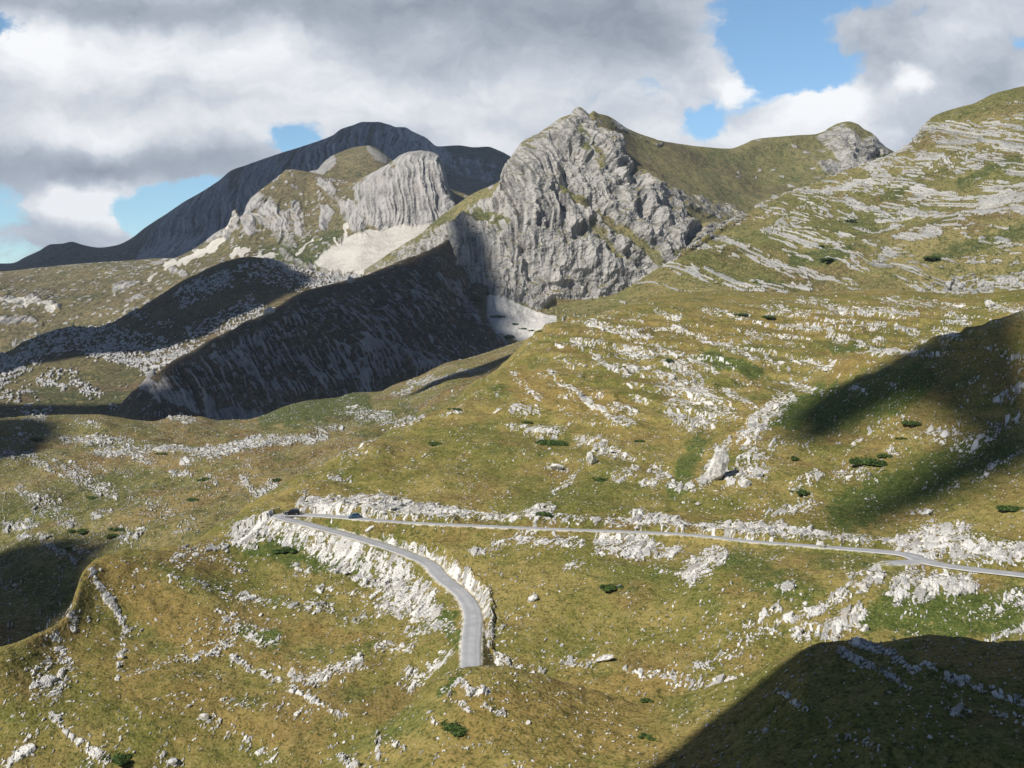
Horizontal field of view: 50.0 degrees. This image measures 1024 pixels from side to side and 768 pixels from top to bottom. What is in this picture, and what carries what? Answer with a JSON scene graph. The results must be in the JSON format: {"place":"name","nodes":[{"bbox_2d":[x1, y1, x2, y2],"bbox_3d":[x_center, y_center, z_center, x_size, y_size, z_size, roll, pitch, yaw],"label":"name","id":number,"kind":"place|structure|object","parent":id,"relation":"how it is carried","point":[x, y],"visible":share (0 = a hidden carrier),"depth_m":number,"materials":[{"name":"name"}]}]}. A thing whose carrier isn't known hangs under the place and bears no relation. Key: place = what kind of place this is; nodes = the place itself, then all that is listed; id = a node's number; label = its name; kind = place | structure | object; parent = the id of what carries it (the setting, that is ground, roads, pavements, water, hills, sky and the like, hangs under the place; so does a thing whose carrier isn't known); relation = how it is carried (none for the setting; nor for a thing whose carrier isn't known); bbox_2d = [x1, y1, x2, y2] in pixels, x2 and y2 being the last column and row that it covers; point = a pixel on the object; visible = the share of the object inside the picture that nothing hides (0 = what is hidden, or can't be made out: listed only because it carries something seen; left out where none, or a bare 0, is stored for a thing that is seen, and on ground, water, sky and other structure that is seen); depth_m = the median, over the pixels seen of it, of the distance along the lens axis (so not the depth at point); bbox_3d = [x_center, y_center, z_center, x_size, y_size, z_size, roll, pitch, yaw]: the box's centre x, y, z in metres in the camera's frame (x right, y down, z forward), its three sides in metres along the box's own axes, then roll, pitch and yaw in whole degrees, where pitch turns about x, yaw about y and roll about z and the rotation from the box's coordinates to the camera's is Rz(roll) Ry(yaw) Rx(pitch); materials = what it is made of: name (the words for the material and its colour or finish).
{"place":"outdoors","nodes":[
{"label":"outdoors","id":0,"kind":"place"},
{"bbox_2d":[0,150,468,352],"bbox_3d":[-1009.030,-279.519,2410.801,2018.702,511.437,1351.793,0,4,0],"label":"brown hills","id":1,"kind":"structure","parent":0,"point":[324,224],"depth_m":2446.53,"materials":[{"name":"stone"}]},
{"bbox_2d":[0,257,485,417],"bbox_3d":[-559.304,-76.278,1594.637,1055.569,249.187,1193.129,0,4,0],"label":"rubble hill","id":2,"kind":"structure","parent":0,"point":[102,369],"depth_m":1547.50,"materials":[{"name":"grey stone"}]},
{"bbox_2d":[0,122,510,270],"bbox_3d":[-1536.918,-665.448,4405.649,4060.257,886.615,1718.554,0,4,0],"label":"mountain","id":3,"kind":"structure","parent":0,"point":[193,222],"depth_m":4453.20,"materials":[{"name":"grey stone"}]},
{"bbox_2d":[0,340,524,645],"bbox_3d":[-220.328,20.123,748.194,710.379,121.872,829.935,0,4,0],"label":"hills","id":4,"kind":"structure","parent":0,"point":[220,435],"depth_m":597.95,"materials":[{"name":"green plant"}]},
{"bbox_2d":[30,437,43,440],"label":"juniper shrub","id":5,"kind":"object","parent":4,"relation":"on","point":[36,439],"visible":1,"depth_m":723.38,"materials":[{"name":"green plant"}]},
{"bbox_2d":[61,546,72,550],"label":"juniper shrub","id":6,"kind":"object","parent":4,"relation":"on","point":[67,548],"visible":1,"depth_m":458.80,"materials":[{"name":"green plant"}]},
{"bbox_2d":[69,527,89,532],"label":"juniper shrub","id":7,"kind":"object","parent":4,"relation":"on","point":[79,530],"visible":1,"depth_m":485.44,"materials":[{"name":"green plant"}]},
{"bbox_2d":[104,533,119,536],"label":"juniper shrub","id":8,"kind":"object","parent":4,"relation":"on","point":[112,535],"visible":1,"depth_m":471.66,"materials":[{"name":"green plant"}]},
{"bbox_2d":[107,526,125,530],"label":"juniper shrub","id":9,"kind":"object","parent":4,"relation":"on","point":[117,529],"visible":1,"depth_m":476.39,"materials":[{"name":"green plant"}]},
{"bbox_2d":[187,497,199,500],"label":"juniper shrub","id":10,"kind":"object","parent":4,"relation":"on","point":[192,499],"visible":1,"depth_m":498.69,"materials":[{"name":"green plant"}]},
{"bbox_2d":[197,477,211,480],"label":"juniper shrub","id":11,"kind":"object","parent":4,"relation":"on","point":[204,479],"visible":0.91,"depth_m":539.39,"materials":[{"name":"green plant"}]},
{"bbox_2d":[109,239,509,420],"bbox_3d":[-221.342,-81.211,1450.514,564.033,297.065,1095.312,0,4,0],"label":"shaded spur","id":12,"kind":"structure","parent":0,"point":[384,328],"depth_m":1249.18,"materials":[{"name":"stone"}]},
{"bbox_2d":[145,370,155,377],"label":"boulder","id":13,"kind":"object","parent":12,"relation":"on","point":[149,374],"visible":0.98,"depth_m":1172.82,"materials":[{"name":"grey stone"}]},
{"bbox_2d":[264,306,274,315],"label":"boulder","id":14,"kind":"object","parent":12,"relation":"on","point":[269,310],"visible":1,"depth_m":1320.73,"materials":[{"name":"stone"}]},
{"bbox_2d":[347,277,354,283],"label":"boulder","id":15,"kind":"object","parent":12,"relation":"on","point":[350,280],"visible":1,"depth_m":1448.56,"materials":[{"name":"grey stone"}]},
{"bbox_2d":[469,295,481,301],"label":"dwarf pine","id":16,"kind":"object","parent":12,"relation":"on","point":[476,299],"visible":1,"depth_m":1579.53,"materials":[{"name":"green plant"}]},
{"bbox_2d":[310,146,392,179],"bbox_3d":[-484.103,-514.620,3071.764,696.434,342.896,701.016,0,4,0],"label":"brown dome","id":17,"kind":"structure","parent":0,"point":[359,162],"depth_m":3068.65,"materials":[{"name":"plant"}]},
{"bbox_2d":[0,288,1023,767],"bbox_3d":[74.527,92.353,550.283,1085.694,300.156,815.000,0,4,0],"label":"hillside","id":18,"kind":"structure","parent":0,"point":[486,434],"depth_m":301.20,"materials":[{"name":"green plant"}]},
{"bbox_2d":[100,750,132,764],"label":"juniper shrub","id":19,"kind":"object","parent":18,"relation":"on","point":[119,758],"visible":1,"depth_m":221.32,"materials":[{"name":"green plant"}]},
{"bbox_2d":[167,757,177,765],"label":"boulder","id":20,"kind":"object","parent":18,"relation":"on","point":[173,761],"visible":1,"depth_m":223.45,"materials":[{"name":"grey stone"}]},
{"bbox_2d":[199,713,208,720],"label":"boulder","id":21,"kind":"object","parent":18,"relation":"on","point":[203,716],"visible":1,"depth_m":234.94,"materials":[{"name":"stone"}]},
{"bbox_2d":[271,545,297,552],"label":"juniper shrub","id":22,"kind":"object","parent":18,"relation":"on","point":[287,549],"visible":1,"depth_m":312.85,"materials":[{"name":"green plant"}]},
{"bbox_2d":[427,442,440,444],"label":"juniper shrub","id":23,"kind":"object","parent":18,"relation":"on","point":[434,443],"visible":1,"depth_m":404.98,"materials":[{"name":"green plant"}]},
{"bbox_2d":[446,407,461,409],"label":"juniper shrub","id":24,"kind":"object","parent":18,"relation":"on","point":[455,408],"visible":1,"depth_m":445.43,"materials":[{"name":"green plant"}]},
{"bbox_2d":[0,104,1023,767],"bbox_3d":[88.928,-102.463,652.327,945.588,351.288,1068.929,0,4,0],"label":"scattered stones","id":25,"kind":"object","parent":18,"relation":"on","point":[550,508],"visible":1,"depth_m":324.85,"materials":[{"name":"stone"}]},
{"bbox_2d":[528,594,538,601],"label":"boulder","id":26,"kind":"object","parent":18,"relation":"on","point":[534,597],"visible":1,"depth_m":270.06,"materials":[{"name":"stone"}]},
{"bbox_2d":[535,510,551,515],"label":"juniper shrub","id":27,"kind":"object","parent":18,"relation":"on","point":[544,513],"visible":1,"depth_m":314.51,"materials":[{"name":"green plant"}]},
{"bbox_2d":[535,437,566,445],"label":"juniper shrub","id":28,"kind":"object","parent":18,"relation":"on","point":[550,442],"visible":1,"depth_m":396.18,"materials":[{"name":"green plant"}]},
{"bbox_2d":[550,463,563,469],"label":"boulder","id":29,"kind":"object","parent":18,"relation":"on","point":[556,466],"visible":1,"depth_m":368.50,"materials":[{"name":"stone"}]},
{"bbox_2d":[586,451,596,464],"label":"boulder","id":30,"kind":"object","parent":18,"relation":"on","point":[590,458],"visible":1,"depth_m":369.81,"materials":[{"name":"stone"}]},
{"bbox_2d":[592,477,608,481],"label":"juniper shrub","id":31,"kind":"object","parent":18,"relation":"on","point":[600,479],"visible":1,"depth_m":355.12,"materials":[{"name":"green plant"}]},
{"bbox_2d":[596,654,613,662],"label":"boulder","id":32,"kind":"object","parent":18,"relation":"on","point":[605,658],"visible":1,"depth_m":243.86,"materials":[{"name":"stone"}]},
{"bbox_2d":[598,583,624,590],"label":"juniper shrub","id":33,"kind":"object","parent":18,"relation":"on","point":[607,587],"visible":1,"depth_m":271.14,"materials":[{"name":"green plant"}]},
{"bbox_2d":[640,697,653,702],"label":"juniper shrub","id":34,"kind":"object","parent":18,"relation":"on","point":[645,699],"visible":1,"depth_m":226.14,"materials":[{"name":"green plant"}]},
{"bbox_2d":[669,374,675,380],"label":"rock","id":35,"kind":"object","parent":18,"relation":"on","point":[672,377],"visible":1,"depth_m":475.81,"materials":[{"name":"stone"}]},
{"bbox_2d":[705,449,729,480],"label":"boulder","id":36,"kind":"object","parent":18,"relation":"on","point":[718,464],"visible":0.97,"depth_m":345.98,"materials":[{"name":"stone"}]},
{"bbox_2d":[738,479,749,487],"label":"boulder","id":37,"kind":"object","parent":18,"relation":"on","point":[743,483],"visible":1,"depth_m":338.30,"materials":[{"name":"stone"}]},
{"bbox_2d":[754,468,762,476],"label":"boulder","id":38,"kind":"object","parent":18,"relation":"on","point":[757,471],"visible":1,"depth_m":346.20,"materials":[{"name":"stone"}]},
{"bbox_2d":[762,315,775,317],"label":"juniper shrub","id":39,"kind":"object","parent":18,"relation":"on","point":[767,316],"visible":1,"depth_m":677.97,"materials":[{"name":"green plant"}]},
{"bbox_2d":[786,455,799,459],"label":"juniper shrub","id":40,"kind":"object","parent":18,"relation":"on","point":[793,457],"visible":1,"depth_m":358.45,"materials":[{"name":"green plant"}]},
{"bbox_2d":[789,488,809,494],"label":"juniper shrub","id":41,"kind":"object","parent":18,"relation":"on","point":[801,492],"visible":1,"depth_m":330.61,"materials":[{"name":"green plant"}]},
{"bbox_2d":[816,541,824,547],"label":"boulder","id":42,"kind":"object","parent":18,"relation":"on","point":[820,544],"visible":1,"depth_m":283.55,"materials":[{"name":"stone"}]},
{"bbox_2d":[860,624,868,631],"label":"boulder","id":43,"kind":"object","parent":18,"relation":"on","point":[865,628],"visible":1,"depth_m":237.34,"materials":[{"name":"stone"}]},
{"bbox_2d":[849,455,887,465],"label":"juniper shrub","id":44,"kind":"object","parent":18,"relation":"on","point":[868,461],"visible":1,"depth_m":344.37,"materials":[{"name":"green plant"}]},
{"bbox_2d":[877,453,893,456],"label":"juniper shrub","id":45,"kind":"object","parent":18,"relation":"on","point":[884,455],"visible":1,"depth_m":346.86,"materials":[{"name":"green plant"}]},
{"bbox_2d":[885,560,923,564],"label":"lay by","id":46,"kind":"object","parent":18,"relation":"on","point":[900,562],"visible":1,"depth_m":267.30,"materials":[{"name":"concrete"}]},
{"bbox_2d":[901,419,921,424],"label":"juniper shrub","id":47,"kind":"object","parent":18,"relation":"on","point":[911,422],"visible":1,"depth_m":365.56,"materials":[{"name":"green plant"}]},
{"bbox_2d":[922,509,932,514],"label":"boulder","id":48,"kind":"object","parent":18,"relation":"on","point":[928,511],"visible":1,"depth_m":306.05,"materials":[{"name":"stone"}]},
{"bbox_2d":[944,280,953,289],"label":"boulder","id":49,"kind":"object","parent":18,"relation":"on","point":[948,284],"visible":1,"depth_m":831.97,"materials":[{"name":"grey stone"}]},
{"bbox_2d":[957,282,964,288],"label":"boulder","id":50,"kind":"object","parent":18,"relation":"on","point":[960,285],"visible":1,"depth_m":828.80,"materials":[{"name":"grey stone"}]},
{"bbox_2d":[984,300,995,307],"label":"boulder","id":51,"kind":"object","parent":18,"relation":"on","point":[989,303],"visible":0.96,"depth_m":723.59,"materials":[{"name":"stone"}]},
{"bbox_2d":[996,504,1022,510],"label":"juniper shrub","id":52,"kind":"object","parent":18,"relation":"on","point":[1008,508],"visible":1,"depth_m":293.01,"materials":[{"name":"green plant"}]},
{"bbox_2d":[0,0,1023,262],"label":"sky","id":53,"kind":"structure","parent":0,"point":[115,114],"materials":[{"name":"white"}]},
{"bbox_2d":[364,107,893,343],"bbox_3d":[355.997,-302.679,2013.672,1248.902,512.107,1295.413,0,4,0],"label":"rock peak","id":54,"kind":"object","parent":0,"point":[579,203],"visible":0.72,"depth_m":1783.31,"materials":[{"name":"grey stone"}]},
{"bbox_2d":[504,334,514,337],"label":"dwarf pine","id":55,"kind":"object","parent":54,"relation":"on","point":[509,336],"visible":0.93,"depth_m":1495.04,"materials":[{"name":"green plant"}]},
{"bbox_2d":[272,513,1023,667],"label":"road","id":56,"kind":"structure","parent":0,"point":[471,636],"depth_m":287.43,"materials":[{"name":"grey asphalt"}]},
{"bbox_2d":[284,508,299,514],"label":"off road car","id":57,"kind":"object","parent":56,"relation":"on","point":[294,511],"visible":1,"depth_m":327.97,"materials":[{"name":"paint"}]},
{"bbox_2d":[347,512,360,518],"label":"hatchback","id":58,"kind":"object","parent":56,"relation":"on","point":[353,515],"visible":1,"depth_m":322.98,"materials":[{"name":"paint"}]},
{"bbox_2d":[321,634,1023,767],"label":"foreground knoll","id":59,"kind":"structure","parent":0,"point":[926,707],"depth_m":155.02,"materials":[{"name":"green plant"}]},
{"bbox_2d":[438,719,470,735],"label":"juniper shrub","id":60,"kind":"object","parent":59,"relation":"on","point":[456,729],"visible":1,"depth_m":162.31,"materials":[{"name":"green plant"}]},
{"bbox_2d":[638,733,655,740],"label":"juniper shrub","id":61,"kind":"object","parent":59,"relation":"on","point":[649,737],"visible":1,"depth_m":160.65,"materials":[{"name":"green plant"}]},
{"bbox_2d":[557,86,1023,321],"bbox_3d":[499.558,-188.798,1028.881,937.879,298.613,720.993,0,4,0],"label":"banded hill","id":62,"kind":"structure","parent":0,"point":[975,230],"depth_m":937.76,"materials":[{"name":"green plant"}]},
{"bbox_2d":[818,257,834,259],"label":"juniper shrub","id":63,"kind":"object","parent":62,"relation":"on","point":[826,258],"visible":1,"depth_m":900.00,"materials":[{"name":"green plant"}]},
{"bbox_2d":[923,256,940,257],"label":"juniper shrub","id":64,"kind":"object","parent":62,"relation":"on","point":[931,257],"visible":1,"depth_m":852.25,"materials":[{"name":"green plant"}]}
]}

